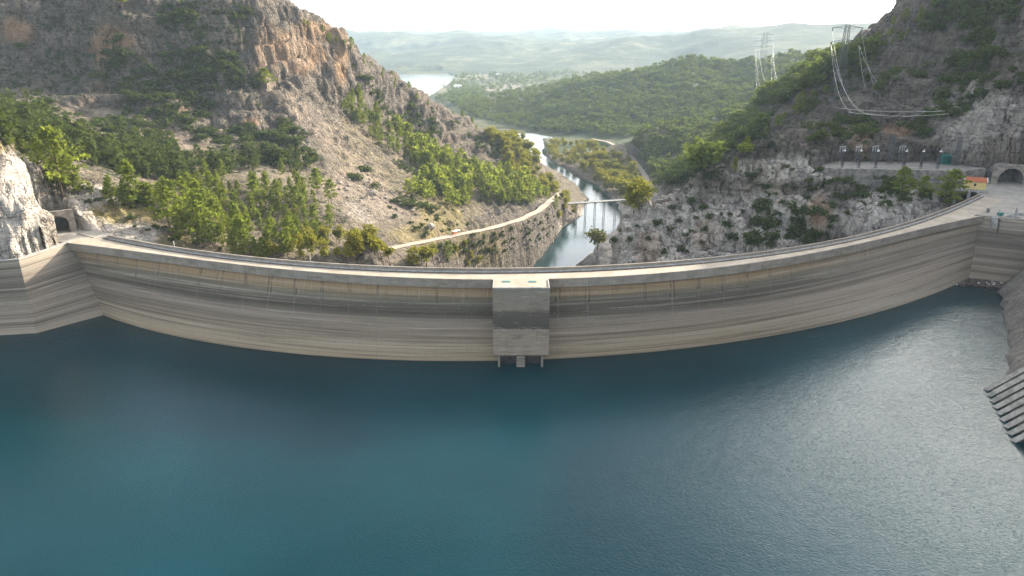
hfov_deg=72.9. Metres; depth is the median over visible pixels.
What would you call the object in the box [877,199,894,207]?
evergreen shrub
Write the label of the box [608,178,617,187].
broadleaf tree
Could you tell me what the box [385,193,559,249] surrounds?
valley road
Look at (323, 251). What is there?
broadleaf tree
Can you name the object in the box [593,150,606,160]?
broadleaf tree
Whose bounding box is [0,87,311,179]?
shaded pine wood
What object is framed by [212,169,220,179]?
pine tree
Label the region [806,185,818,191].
evergreen shrub
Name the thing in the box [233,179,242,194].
pine tree
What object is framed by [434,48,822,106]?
plain trees
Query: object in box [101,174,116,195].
pine tree
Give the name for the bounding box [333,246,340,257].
broadleaf tree
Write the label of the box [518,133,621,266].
river water
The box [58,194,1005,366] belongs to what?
dam
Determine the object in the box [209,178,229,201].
pine tree
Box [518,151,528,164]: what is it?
broadleaf tree
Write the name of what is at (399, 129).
pine tree
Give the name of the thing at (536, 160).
broadleaf tree
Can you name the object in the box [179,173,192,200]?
pine tree
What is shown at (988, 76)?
evergreen shrub
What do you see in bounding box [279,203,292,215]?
pine tree
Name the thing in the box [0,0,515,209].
cliff scrub
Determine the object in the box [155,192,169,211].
pine tree
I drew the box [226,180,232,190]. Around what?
pine tree
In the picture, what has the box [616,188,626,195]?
broadleaf tree
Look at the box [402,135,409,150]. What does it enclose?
pine tree
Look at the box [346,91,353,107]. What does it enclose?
pine tree
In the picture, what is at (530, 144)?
broadleaf tree
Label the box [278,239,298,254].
broadleaf tree
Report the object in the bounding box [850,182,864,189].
evergreen shrub
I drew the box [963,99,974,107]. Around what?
evergreen shrub
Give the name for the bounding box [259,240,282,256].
broadleaf tree
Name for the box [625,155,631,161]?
broadleaf tree
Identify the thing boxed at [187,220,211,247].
pine tree
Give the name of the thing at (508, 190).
pine tree
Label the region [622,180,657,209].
broadleaf tree
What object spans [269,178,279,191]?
pine tree
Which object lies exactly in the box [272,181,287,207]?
pine tree
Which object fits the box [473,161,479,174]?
pine tree
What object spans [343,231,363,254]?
broadleaf tree
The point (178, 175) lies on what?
pine tree
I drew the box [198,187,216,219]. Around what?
pine tree
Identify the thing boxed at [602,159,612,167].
broadleaf tree
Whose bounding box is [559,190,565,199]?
broadleaf tree
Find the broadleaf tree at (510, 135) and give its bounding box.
[505,130,515,143]
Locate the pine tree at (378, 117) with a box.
[373,113,382,131]
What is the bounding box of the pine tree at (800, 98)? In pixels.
[790,94,808,115]
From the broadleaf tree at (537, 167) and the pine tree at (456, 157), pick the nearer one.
the pine tree at (456, 157)
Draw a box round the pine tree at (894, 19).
[890,15,896,23]
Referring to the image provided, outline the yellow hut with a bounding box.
[963,176,987,189]
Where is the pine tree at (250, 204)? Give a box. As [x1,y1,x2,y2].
[244,193,258,219]
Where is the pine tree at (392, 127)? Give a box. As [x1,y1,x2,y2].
[387,122,394,132]
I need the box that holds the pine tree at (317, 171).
[304,168,326,193]
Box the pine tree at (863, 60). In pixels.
[857,56,869,69]
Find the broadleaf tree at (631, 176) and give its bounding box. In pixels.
[627,173,635,179]
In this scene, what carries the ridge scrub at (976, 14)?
on the terrain at (312, 70)
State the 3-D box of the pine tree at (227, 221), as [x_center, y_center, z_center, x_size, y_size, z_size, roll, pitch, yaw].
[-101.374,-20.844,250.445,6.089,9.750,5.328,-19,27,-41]
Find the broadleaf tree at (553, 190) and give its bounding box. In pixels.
[550,182,558,194]
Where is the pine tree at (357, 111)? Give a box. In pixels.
[354,109,361,121]
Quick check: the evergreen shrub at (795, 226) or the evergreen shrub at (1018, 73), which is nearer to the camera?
the evergreen shrub at (795, 226)
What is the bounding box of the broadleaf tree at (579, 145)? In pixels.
[574,143,582,152]
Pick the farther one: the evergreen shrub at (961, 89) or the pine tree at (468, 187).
the pine tree at (468, 187)
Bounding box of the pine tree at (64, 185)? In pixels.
[52,165,69,188]
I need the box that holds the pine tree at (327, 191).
[322,178,337,203]
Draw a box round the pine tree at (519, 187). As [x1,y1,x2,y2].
[516,180,523,194]
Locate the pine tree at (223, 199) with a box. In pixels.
[215,188,229,211]
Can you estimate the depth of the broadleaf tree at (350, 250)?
238.08 m
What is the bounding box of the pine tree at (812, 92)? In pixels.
[808,89,817,99]
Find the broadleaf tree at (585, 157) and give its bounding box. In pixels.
[582,152,589,160]
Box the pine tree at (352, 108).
[349,103,355,118]
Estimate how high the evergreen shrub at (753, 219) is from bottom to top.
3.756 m
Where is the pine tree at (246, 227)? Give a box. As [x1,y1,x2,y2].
[237,221,254,246]
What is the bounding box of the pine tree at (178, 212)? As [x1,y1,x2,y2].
[172,207,189,229]
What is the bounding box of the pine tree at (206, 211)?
[196,207,213,239]
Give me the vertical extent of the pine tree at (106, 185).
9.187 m
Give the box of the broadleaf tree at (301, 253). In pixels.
[296,244,305,257]
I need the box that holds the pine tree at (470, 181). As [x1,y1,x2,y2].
[467,179,474,194]
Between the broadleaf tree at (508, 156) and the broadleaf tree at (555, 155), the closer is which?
the broadleaf tree at (508, 156)
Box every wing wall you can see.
[0,241,102,334]
[969,214,1023,281]
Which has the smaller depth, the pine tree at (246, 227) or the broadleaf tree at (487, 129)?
the pine tree at (246, 227)
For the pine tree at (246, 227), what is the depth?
240.49 m
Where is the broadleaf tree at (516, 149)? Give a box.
[511,145,521,153]
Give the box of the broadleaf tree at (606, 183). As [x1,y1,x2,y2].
[602,174,611,187]
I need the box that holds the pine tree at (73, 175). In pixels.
[66,172,87,195]
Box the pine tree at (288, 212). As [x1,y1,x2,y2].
[283,209,292,219]
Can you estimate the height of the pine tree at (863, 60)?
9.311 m
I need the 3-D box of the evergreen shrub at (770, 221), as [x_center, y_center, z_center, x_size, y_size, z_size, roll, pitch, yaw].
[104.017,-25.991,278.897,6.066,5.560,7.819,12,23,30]
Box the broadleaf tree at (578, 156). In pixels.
[574,153,581,162]
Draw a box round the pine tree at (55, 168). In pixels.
[47,155,69,185]
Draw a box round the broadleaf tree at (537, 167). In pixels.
[534,164,541,169]
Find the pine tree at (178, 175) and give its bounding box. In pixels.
[175,172,181,184]
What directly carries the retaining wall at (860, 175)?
on the terrain at (312, 70)
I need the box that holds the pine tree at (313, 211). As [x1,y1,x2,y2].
[308,204,320,222]
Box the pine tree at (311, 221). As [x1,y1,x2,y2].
[308,218,319,230]
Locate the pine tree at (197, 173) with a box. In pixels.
[192,170,203,182]
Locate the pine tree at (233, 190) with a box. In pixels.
[229,188,239,201]
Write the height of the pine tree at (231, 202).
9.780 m
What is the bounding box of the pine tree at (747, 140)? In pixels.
[744,136,752,143]
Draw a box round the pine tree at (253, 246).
[250,236,259,256]
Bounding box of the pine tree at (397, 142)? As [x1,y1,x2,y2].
[393,140,402,153]
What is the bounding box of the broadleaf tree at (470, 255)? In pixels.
[468,249,473,258]
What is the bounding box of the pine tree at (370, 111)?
[366,108,372,121]
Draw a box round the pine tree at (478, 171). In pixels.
[474,168,483,180]
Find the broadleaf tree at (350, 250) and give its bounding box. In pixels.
[341,227,365,259]
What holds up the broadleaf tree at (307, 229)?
on the terrain at (312, 70)
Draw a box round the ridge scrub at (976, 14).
[686,0,1021,182]
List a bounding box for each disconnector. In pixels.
[838,146,845,163]
[854,146,861,163]
[871,145,878,161]
[897,145,905,163]
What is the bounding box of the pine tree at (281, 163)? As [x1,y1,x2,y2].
[278,158,285,174]
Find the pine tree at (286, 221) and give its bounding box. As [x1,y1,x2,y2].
[275,214,299,245]
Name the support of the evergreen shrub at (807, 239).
on the terrain at (312, 70)
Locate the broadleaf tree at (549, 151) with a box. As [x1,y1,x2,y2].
[548,147,555,155]
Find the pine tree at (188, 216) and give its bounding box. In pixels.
[180,206,198,234]
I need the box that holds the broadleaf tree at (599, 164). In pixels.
[594,161,604,168]
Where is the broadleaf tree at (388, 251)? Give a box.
[382,245,395,259]
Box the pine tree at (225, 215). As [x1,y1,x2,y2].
[217,210,228,226]
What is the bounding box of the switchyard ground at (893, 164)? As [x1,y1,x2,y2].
[822,161,977,169]
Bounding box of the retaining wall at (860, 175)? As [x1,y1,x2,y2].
[822,165,989,191]
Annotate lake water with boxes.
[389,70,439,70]
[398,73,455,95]
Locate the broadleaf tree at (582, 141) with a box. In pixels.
[579,138,586,147]
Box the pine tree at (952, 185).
[934,168,971,206]
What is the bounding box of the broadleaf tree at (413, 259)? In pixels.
[405,245,420,266]
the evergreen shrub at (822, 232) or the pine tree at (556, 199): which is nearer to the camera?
the evergreen shrub at (822, 232)
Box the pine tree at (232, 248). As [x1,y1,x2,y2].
[222,232,239,253]
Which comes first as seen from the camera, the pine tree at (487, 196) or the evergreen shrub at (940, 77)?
the evergreen shrub at (940, 77)
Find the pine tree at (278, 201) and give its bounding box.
[274,197,282,211]
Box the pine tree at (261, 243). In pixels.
[255,236,272,257]
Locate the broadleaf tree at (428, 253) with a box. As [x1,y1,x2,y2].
[416,245,437,266]
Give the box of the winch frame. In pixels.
[1004,208,1020,217]
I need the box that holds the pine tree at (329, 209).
[325,203,334,216]
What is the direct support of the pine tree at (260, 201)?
on the terrain at (312, 70)
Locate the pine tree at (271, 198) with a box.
[266,188,275,210]
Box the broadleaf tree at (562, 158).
[559,155,564,162]
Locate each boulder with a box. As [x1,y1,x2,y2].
[368,189,378,195]
[426,223,434,229]
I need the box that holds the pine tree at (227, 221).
[224,218,232,233]
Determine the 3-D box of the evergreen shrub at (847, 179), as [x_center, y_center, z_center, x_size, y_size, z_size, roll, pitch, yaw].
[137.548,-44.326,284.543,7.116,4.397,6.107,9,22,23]
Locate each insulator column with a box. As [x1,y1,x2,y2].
[840,150,845,167]
[857,149,862,167]
[874,149,879,167]
[902,149,907,166]
[919,149,924,167]
[936,150,941,168]
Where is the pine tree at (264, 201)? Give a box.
[256,189,267,206]
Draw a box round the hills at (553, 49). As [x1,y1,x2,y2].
[346,22,876,75]
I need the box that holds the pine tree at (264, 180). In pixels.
[259,171,271,192]
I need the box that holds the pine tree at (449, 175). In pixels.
[446,171,453,183]
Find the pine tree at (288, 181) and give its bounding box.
[286,177,292,186]
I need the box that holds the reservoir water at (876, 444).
[0,278,1023,575]
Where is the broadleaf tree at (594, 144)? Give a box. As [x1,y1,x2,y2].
[590,140,598,148]
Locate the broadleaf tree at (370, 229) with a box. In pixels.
[361,224,380,238]
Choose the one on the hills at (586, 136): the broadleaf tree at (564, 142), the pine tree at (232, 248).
the broadleaf tree at (564, 142)
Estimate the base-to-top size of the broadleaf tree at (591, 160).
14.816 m
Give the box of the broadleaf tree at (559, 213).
[556,209,562,218]
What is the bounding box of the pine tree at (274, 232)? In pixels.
[269,226,280,248]
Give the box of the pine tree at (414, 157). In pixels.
[412,151,417,167]
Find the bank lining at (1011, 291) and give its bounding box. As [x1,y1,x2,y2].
[997,269,1023,380]
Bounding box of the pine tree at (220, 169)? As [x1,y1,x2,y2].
[216,159,227,179]
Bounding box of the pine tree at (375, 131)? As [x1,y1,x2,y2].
[372,128,377,138]
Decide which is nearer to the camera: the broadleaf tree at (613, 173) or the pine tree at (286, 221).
the pine tree at (286, 221)
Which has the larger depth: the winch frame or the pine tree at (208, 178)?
the pine tree at (208, 178)
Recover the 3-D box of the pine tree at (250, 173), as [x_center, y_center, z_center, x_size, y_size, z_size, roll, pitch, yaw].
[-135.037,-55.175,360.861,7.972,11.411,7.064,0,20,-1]
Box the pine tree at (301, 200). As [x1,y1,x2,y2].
[295,196,308,214]
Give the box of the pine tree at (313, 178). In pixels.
[306,169,321,183]
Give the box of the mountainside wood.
[391,113,550,206]
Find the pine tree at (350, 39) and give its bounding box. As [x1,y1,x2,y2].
[348,37,354,44]
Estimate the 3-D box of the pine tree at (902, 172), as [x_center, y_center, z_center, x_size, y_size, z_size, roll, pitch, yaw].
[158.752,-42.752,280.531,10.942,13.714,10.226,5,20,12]
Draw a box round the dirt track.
[593,138,654,194]
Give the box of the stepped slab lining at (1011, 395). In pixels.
[983,367,1023,442]
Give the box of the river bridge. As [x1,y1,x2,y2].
[567,198,626,219]
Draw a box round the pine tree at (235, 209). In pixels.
[226,203,243,237]
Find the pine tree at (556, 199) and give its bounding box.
[552,194,558,208]
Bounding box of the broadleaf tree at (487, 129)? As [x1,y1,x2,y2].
[483,125,494,137]
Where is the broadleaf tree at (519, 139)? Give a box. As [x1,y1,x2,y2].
[509,129,522,141]
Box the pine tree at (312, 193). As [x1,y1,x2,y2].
[309,190,315,199]
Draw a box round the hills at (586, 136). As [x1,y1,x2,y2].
[429,57,799,154]
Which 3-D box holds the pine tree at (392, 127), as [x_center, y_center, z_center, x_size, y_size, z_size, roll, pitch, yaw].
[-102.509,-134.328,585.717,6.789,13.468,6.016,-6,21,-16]
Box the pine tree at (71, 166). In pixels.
[64,162,79,177]
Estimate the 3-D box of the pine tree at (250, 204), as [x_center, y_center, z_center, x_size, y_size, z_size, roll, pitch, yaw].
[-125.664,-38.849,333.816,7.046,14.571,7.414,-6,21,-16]
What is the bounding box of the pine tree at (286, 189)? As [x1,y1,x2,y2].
[282,186,291,201]
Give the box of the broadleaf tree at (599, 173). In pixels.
[595,170,602,180]
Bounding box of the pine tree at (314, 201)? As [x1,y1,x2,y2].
[312,198,320,210]
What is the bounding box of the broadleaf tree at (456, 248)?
[453,244,458,253]
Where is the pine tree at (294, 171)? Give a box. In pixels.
[290,169,296,180]
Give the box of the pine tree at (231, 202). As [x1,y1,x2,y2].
[227,201,239,213]
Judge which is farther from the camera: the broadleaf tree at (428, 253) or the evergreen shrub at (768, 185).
the broadleaf tree at (428, 253)
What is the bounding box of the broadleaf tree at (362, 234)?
[353,228,367,236]
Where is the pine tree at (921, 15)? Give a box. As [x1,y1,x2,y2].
[915,6,925,24]
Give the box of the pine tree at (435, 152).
[434,145,439,161]
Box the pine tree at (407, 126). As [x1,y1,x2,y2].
[404,122,415,134]
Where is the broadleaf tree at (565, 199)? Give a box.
[563,196,570,203]
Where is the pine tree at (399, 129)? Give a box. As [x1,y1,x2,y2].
[396,126,402,137]
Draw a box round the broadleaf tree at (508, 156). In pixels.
[504,150,513,160]
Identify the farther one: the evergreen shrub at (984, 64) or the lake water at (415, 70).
the lake water at (415, 70)
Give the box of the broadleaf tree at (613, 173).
[609,168,616,176]
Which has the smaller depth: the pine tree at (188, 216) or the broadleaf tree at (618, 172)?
the pine tree at (188, 216)
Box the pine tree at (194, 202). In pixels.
[174,189,216,244]
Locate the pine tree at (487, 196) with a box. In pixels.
[484,190,489,202]
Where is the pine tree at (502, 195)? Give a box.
[499,189,506,205]
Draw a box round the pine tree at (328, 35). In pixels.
[325,32,332,41]
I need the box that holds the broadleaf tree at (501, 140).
[497,138,506,146]
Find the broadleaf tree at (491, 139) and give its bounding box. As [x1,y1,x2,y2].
[486,130,496,143]
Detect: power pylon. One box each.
[756,33,772,75]
[827,24,862,101]
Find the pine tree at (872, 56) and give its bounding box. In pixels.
[869,55,876,65]
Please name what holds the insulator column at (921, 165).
on the switchyard ground at (893, 164)
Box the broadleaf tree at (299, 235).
[291,232,303,247]
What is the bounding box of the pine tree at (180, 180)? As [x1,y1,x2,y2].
[174,176,190,203]
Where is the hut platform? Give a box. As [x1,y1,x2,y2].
[952,186,987,203]
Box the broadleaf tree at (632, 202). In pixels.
[625,186,641,213]
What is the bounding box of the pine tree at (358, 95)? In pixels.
[356,89,360,101]
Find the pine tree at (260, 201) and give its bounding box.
[258,199,265,215]
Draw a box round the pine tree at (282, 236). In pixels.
[276,230,289,255]
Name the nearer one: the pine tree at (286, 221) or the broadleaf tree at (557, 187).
the pine tree at (286, 221)
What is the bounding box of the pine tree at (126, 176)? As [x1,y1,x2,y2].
[109,158,144,208]
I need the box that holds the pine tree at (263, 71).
[254,67,277,87]
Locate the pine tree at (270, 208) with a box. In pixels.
[268,205,277,219]
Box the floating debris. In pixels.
[957,278,1004,289]
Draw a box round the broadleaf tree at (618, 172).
[615,169,623,176]
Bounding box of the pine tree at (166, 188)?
[144,175,183,229]
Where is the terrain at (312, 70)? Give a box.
[0,0,1023,267]
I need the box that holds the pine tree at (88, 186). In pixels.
[85,182,93,194]
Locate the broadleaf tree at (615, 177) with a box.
[607,173,623,185]
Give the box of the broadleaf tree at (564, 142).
[562,139,568,147]
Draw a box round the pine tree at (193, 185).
[186,180,214,201]
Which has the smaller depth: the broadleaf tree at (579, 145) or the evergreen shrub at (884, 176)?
the evergreen shrub at (884, 176)
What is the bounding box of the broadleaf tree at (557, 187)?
[551,180,559,189]
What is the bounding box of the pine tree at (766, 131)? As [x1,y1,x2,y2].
[763,126,769,135]
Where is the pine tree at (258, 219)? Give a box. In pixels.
[253,210,264,230]
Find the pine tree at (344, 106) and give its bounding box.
[343,97,349,113]
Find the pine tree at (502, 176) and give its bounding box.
[499,171,505,186]
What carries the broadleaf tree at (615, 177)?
on the terrain at (312, 70)
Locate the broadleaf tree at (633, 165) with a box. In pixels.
[628,161,637,172]
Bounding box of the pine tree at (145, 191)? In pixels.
[136,182,151,206]
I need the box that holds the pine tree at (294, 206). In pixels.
[290,203,300,217]
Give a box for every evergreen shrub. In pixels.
[93,197,103,201]
[125,213,136,219]
[151,223,159,228]
[411,225,421,229]
[609,235,617,243]
[651,218,661,225]
[660,247,669,253]
[666,226,674,231]
[667,204,676,209]
[676,243,685,251]
[687,196,695,202]
[698,204,708,209]
[699,225,707,231]
[705,212,714,219]
[721,220,729,225]
[726,232,738,239]
[741,231,753,239]
[743,237,758,246]
[746,172,758,177]
[746,228,760,233]
[749,217,756,224]
[750,202,761,209]
[751,214,763,226]
[752,234,767,244]
[755,197,764,203]
[755,203,770,214]
[761,198,772,204]
[762,217,777,228]
[763,183,772,188]
[763,229,780,241]
[763,240,776,247]
[771,210,783,216]
[784,229,801,237]
[785,199,796,211]
[785,233,796,239]
[788,222,798,230]
[789,216,806,224]
[790,209,803,215]
[793,219,806,230]
[797,204,809,214]
[799,233,814,244]
[802,193,810,198]
[803,227,821,238]
[804,178,813,182]
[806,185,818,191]
[809,204,828,215]
[814,166,825,171]
[815,229,829,238]
[826,214,837,222]
[828,200,837,208]
[832,177,842,182]
[839,193,848,199]
[841,174,855,185]
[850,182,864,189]
[854,188,867,199]
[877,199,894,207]
[879,174,900,183]
[880,184,901,194]
[881,177,897,187]
[893,189,913,196]
[896,192,912,201]
[907,179,921,186]
[909,125,919,129]
[915,118,927,125]
[916,124,935,137]
[917,192,928,199]
[922,108,935,117]
[932,95,944,104]
[933,86,952,98]
[934,99,955,109]
[937,75,949,81]
[939,73,958,83]
[951,107,963,116]
[954,75,971,86]
[955,85,965,93]
[955,100,966,106]
[961,105,970,112]
[963,70,977,79]
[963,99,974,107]
[964,91,975,99]
[973,87,989,98]
[975,78,986,85]
[976,60,989,68]
[983,72,998,79]
[986,46,1008,56]
[995,79,1015,88]
[1007,65,1017,71]
[1013,70,1023,77]
[1016,73,1023,84]
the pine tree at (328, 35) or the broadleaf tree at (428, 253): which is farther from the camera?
the pine tree at (328, 35)
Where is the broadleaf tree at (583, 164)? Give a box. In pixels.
[578,160,588,174]
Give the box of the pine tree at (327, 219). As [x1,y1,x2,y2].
[324,212,334,227]
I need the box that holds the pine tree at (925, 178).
[913,175,936,194]
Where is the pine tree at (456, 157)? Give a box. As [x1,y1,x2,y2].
[454,155,460,166]
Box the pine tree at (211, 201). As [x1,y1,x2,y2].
[201,197,226,227]
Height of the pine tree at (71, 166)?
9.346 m
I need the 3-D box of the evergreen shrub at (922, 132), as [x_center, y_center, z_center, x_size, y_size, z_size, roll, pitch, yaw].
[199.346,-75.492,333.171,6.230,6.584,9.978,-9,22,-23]
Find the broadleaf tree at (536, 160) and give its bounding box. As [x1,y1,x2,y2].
[532,153,540,164]
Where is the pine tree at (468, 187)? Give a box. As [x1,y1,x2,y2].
[466,183,473,198]
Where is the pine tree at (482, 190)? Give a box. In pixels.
[480,187,485,197]
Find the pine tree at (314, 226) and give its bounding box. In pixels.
[311,221,318,239]
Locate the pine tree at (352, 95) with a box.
[350,89,355,102]
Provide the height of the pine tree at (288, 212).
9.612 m
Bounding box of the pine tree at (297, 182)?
[294,173,304,194]
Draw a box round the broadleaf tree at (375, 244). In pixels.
[362,233,385,255]
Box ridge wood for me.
[452,33,888,135]
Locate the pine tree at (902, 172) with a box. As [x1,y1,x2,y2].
[890,166,918,192]
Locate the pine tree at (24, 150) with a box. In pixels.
[16,139,29,152]
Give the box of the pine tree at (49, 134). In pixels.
[19,124,90,199]
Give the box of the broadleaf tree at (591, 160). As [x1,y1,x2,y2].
[586,158,593,166]
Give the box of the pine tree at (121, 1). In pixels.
[111,0,127,9]
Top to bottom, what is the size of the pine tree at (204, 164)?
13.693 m
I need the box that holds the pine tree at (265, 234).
[259,228,271,251]
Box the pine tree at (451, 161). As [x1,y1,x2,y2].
[446,158,454,171]
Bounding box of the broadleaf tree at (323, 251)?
[316,237,329,256]
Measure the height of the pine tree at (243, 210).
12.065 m
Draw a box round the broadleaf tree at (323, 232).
[317,225,330,242]
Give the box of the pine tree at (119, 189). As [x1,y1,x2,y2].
[118,187,126,199]
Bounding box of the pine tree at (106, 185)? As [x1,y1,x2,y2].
[98,180,119,203]
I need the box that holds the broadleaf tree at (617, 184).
[613,179,623,188]
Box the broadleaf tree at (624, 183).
[619,179,631,191]
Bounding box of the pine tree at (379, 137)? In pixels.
[376,134,383,143]
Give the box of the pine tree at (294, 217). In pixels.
[290,215,302,228]
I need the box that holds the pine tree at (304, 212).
[298,206,309,218]
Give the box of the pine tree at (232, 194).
[228,192,238,204]
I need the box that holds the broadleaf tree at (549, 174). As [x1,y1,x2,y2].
[544,171,554,182]
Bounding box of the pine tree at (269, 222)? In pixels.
[263,216,278,239]
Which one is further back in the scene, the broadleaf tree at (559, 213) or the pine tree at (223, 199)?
the broadleaf tree at (559, 213)
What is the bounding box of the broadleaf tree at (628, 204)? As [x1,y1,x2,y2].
[623,195,635,208]
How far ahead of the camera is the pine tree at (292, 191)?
351.72 m
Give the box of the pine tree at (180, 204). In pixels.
[169,195,184,215]
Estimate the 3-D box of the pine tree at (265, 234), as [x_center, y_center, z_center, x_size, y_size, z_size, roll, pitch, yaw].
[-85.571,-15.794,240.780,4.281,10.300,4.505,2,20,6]
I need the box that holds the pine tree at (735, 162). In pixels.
[731,156,738,171]
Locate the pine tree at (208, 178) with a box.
[202,171,215,193]
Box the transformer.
[940,151,951,164]
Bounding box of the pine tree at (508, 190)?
[506,188,512,198]
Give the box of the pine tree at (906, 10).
[900,8,911,20]
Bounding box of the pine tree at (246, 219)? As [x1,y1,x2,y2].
[243,214,254,237]
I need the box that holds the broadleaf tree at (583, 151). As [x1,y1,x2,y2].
[579,147,586,156]
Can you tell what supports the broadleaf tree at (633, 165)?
on the terrain at (312, 70)
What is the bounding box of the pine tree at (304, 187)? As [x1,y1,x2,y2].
[300,185,308,202]
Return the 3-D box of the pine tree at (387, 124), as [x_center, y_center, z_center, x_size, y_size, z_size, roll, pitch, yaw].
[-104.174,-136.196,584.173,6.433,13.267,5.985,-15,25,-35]
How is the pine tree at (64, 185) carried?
on the terrain at (312, 70)
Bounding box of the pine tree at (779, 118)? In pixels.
[774,114,783,126]
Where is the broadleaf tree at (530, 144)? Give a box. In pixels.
[524,138,534,149]
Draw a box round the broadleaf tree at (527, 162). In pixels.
[523,159,531,168]
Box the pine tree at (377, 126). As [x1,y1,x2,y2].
[373,121,380,133]
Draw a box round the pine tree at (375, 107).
[372,101,379,114]
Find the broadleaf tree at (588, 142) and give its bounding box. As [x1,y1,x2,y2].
[585,139,593,152]
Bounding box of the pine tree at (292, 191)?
[286,185,307,208]
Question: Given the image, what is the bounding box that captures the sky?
[290,0,895,31]
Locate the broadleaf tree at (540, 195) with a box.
[537,191,542,197]
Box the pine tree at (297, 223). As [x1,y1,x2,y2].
[293,219,300,232]
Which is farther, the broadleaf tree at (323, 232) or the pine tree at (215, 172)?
the pine tree at (215, 172)
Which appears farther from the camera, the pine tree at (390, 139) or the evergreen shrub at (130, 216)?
the pine tree at (390, 139)
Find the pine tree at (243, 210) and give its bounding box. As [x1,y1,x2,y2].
[238,203,250,219]
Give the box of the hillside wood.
[629,105,774,185]
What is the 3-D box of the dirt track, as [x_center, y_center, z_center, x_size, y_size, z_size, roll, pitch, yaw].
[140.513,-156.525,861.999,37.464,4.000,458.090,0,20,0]
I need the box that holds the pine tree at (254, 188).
[243,180,268,207]
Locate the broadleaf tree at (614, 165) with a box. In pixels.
[610,162,618,170]
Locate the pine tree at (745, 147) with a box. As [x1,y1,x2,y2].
[737,142,755,164]
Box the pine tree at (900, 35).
[897,30,903,39]
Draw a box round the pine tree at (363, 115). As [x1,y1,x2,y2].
[360,111,366,123]
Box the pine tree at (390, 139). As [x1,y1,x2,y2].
[387,136,394,151]
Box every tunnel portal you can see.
[48,209,76,232]
[985,162,1023,184]
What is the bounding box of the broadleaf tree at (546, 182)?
[542,178,548,184]
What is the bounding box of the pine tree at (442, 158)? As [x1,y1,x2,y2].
[438,150,445,164]
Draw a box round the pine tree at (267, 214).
[265,211,274,228]
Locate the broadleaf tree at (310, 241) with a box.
[301,232,317,254]
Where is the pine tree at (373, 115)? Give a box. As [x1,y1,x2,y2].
[368,111,376,123]
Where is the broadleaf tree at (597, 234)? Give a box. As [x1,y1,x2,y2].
[584,226,606,249]
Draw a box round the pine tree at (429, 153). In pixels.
[424,151,433,167]
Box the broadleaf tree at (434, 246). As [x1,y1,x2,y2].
[426,242,438,255]
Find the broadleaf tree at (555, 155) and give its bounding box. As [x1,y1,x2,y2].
[551,150,558,159]
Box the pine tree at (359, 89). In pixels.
[355,83,363,102]
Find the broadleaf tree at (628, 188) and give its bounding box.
[623,178,646,202]
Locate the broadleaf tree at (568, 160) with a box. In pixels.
[564,156,572,163]
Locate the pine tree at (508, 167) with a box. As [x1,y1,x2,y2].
[504,161,512,176]
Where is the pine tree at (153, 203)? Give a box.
[141,181,156,208]
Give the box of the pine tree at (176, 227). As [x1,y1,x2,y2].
[168,215,185,239]
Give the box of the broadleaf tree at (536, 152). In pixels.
[531,150,541,159]
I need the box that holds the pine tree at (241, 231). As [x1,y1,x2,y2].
[226,214,252,254]
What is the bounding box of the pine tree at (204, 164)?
[198,158,211,180]
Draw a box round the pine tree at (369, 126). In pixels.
[367,125,373,136]
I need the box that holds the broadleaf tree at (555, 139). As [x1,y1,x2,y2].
[551,137,559,146]
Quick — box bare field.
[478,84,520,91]
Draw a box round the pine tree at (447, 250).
[443,240,452,262]
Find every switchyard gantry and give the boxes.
[886,134,896,162]
[952,137,962,165]
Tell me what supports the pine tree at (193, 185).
on the terrain at (312, 70)
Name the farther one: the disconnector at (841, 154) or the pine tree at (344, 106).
the pine tree at (344, 106)
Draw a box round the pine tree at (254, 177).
[249,173,261,196]
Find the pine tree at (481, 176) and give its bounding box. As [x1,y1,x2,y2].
[476,170,486,191]
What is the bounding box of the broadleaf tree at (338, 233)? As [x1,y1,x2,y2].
[332,225,344,242]
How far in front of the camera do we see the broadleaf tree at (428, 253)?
353.07 m
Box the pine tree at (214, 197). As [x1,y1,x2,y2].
[208,191,224,215]
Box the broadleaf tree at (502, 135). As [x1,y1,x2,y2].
[494,131,506,140]
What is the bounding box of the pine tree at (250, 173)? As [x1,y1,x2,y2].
[245,171,260,184]
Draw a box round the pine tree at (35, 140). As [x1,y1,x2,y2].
[29,137,43,151]
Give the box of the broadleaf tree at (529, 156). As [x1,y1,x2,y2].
[524,150,532,158]
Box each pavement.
[57,228,109,243]
[976,183,1023,218]
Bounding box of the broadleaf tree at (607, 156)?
[603,154,611,160]
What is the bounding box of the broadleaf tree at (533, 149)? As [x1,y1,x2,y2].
[531,147,541,155]
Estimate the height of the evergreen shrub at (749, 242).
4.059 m
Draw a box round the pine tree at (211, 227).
[199,219,224,246]
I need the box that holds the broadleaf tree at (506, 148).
[503,145,509,154]
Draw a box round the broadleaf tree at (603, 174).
[600,173,608,182]
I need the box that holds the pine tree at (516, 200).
[510,185,519,204]
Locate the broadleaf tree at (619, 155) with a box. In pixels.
[614,150,623,160]
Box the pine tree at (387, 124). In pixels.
[384,119,390,131]
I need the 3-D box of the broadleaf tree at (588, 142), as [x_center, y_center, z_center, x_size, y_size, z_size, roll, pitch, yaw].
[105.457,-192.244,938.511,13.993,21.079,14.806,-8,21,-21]
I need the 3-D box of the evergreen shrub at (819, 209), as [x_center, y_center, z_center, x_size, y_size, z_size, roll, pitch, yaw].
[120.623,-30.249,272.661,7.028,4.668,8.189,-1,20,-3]
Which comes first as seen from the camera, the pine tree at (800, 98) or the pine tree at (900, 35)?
the pine tree at (900, 35)
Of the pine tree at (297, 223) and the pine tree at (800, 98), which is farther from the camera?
the pine tree at (800, 98)
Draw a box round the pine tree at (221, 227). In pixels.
[212,222,226,245]
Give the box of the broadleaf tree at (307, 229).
[300,225,315,245]

